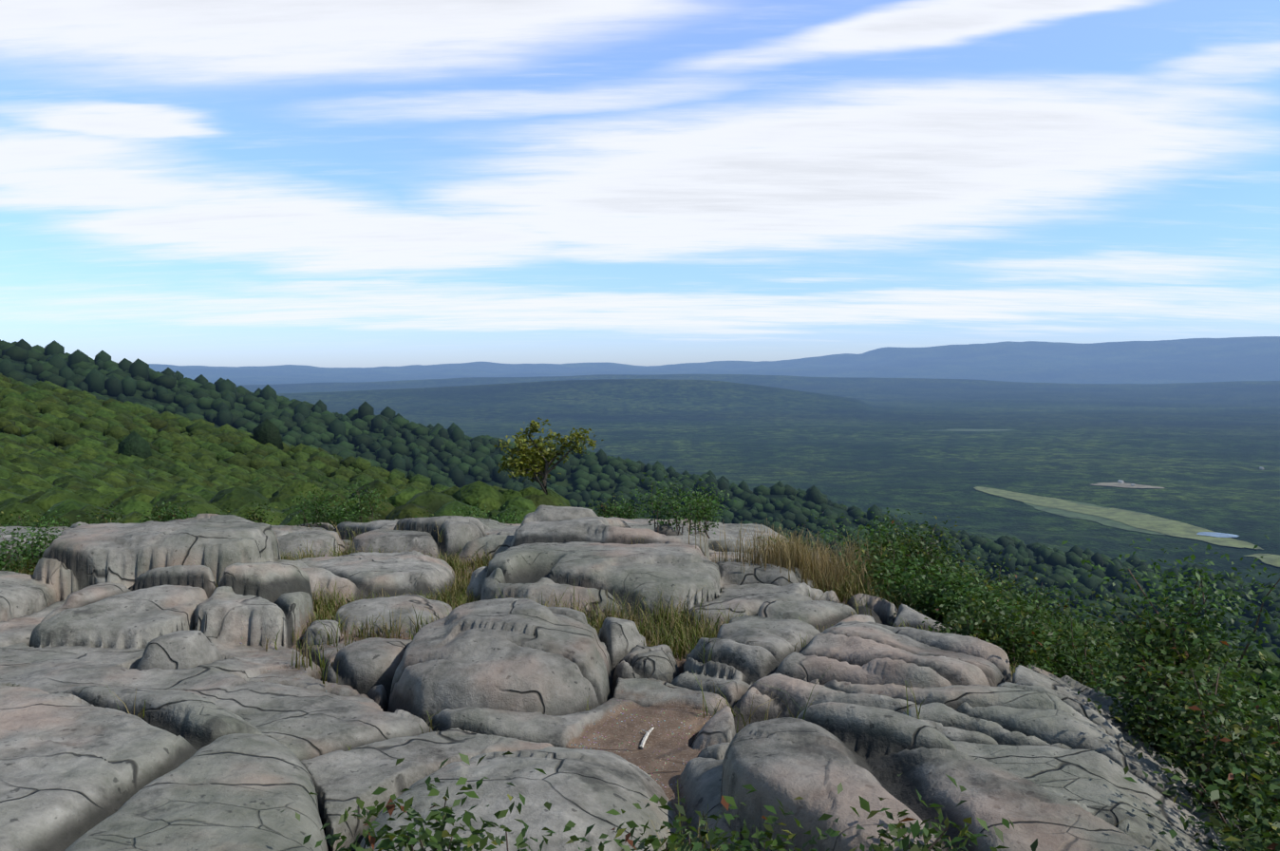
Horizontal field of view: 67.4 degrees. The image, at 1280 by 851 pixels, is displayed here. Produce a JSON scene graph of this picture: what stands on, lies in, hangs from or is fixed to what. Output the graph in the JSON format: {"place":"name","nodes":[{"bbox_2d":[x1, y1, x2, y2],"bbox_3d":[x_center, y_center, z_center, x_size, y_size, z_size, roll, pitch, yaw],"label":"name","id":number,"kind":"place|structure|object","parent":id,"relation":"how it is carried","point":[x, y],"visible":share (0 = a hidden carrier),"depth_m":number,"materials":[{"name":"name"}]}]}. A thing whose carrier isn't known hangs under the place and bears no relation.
{"place":"outdoors","nodes":[
{"label":"outdoors","id":0,"kind":"place"},
{"bbox_2d":[0,336,1279,710],"bbox_3d":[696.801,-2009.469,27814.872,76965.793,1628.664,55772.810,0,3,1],"label":"terrain","id":1,"kind":"structure","parent":0,"point":[1191,427],"depth_m":7606.73,"materials":[{"name":"green plant"}]},
{"bbox_2d":[0,504,1248,850],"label":"outcrop","id":2,"kind":"object","parent":1,"relation":"on","point":[237,738],"visible":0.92,"depth_m":4.70,"materials":[{"name":"stone"}]},
{"bbox_2d":[0,514,1130,850],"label":"grass tufts","id":3,"kind":"object","parent":2,"relation":"on","point":[824,574],"visible":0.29,"depth_m":7.33,"materials":[{"name":"plant"}]},
{"bbox_2d":[0,416,1279,850],"bbox_3d":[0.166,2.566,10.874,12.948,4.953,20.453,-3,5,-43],"label":"leaves","id":4,"kind":"object","parent":2,"relation":"on","point":[1259,743],"visible":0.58,"depth_m":4.93,"materials":[{"name":"green plant"}]},
{"bbox_2d":[0,338,1279,658],"bbox_3d":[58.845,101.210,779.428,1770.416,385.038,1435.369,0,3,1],"label":"hillside","id":5,"kind":"structure","parent":1,"relation":"on","point":[84,430],"depth_m":1021.04,"materials":[{"name":"green plant"}]},
{"bbox_2d":[0,452,1279,748],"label":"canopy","id":6,"kind":"object","parent":1,"relation":"on","point":[34,485],"visible":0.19,"depth_m":19.45,"materials":[{"name":"green plant"}]},
{"bbox_2d":[0,338,1279,650],"bbox_3d":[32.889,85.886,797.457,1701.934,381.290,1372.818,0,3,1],"label":"canopy","id":7,"kind":"object","parent":1,"relation":"on","point":[264,432],"visible":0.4,"depth_m":1101.10,"materials":[{"name":"green plant"}]},
{"bbox_2d":[945,429,1011,431],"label":"clearing","id":8,"kind":"structure","parent":1,"relation":"attached to","point":[976,429],"depth_m":6570.02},
{"bbox_2d":[1091,482,1164,488],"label":"clearing","id":9,"kind":"structure","parent":1,"relation":"attached to","point":[1120,484],"depth_m":3382.84,"materials":[{"name":"grey"}]},
{"bbox_2d":[0,0,1279,367],"label":"sky","id":10,"kind":"structure","parent":0,"point":[320,183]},
{"bbox_2d":[973,486,1129,517],"bbox_3d":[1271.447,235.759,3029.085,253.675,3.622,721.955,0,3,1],"label":"field","id":11,"kind":"structure","parent":0,"point":[1057,503],"depth_m":3021.12,"materials":[{"name":"green plant"}]},
{"bbox_2d":[1023,500,1173,536],"bbox_3d":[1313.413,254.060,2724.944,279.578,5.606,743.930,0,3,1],"label":"field","id":12,"kind":"structure","parent":0,"point":[1093,517],"depth_m":2691.53,"materials":[{"name":"green plant"}]},
{"bbox_2d":[1072,507,1263,549],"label":"field","id":13,"kind":"structure","parent":0,"point":[1169,527],"depth_m":2514.69,"materials":[{"name":"green plant"}]},
{"bbox_2d":[1196,531,1239,537],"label":"pond","id":14,"kind":"structure","parent":0,"point":[1219,535],"depth_m":2395.47,"materials":[{"name":"blue liquid"}]},
{"bbox_2d":[1245,553,1279,566],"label":"field","id":15,"kind":"structure","parent":0,"point":[1270,559],"depth_m":2038.71,"materials":[{"name":"green plant"}]}
]}

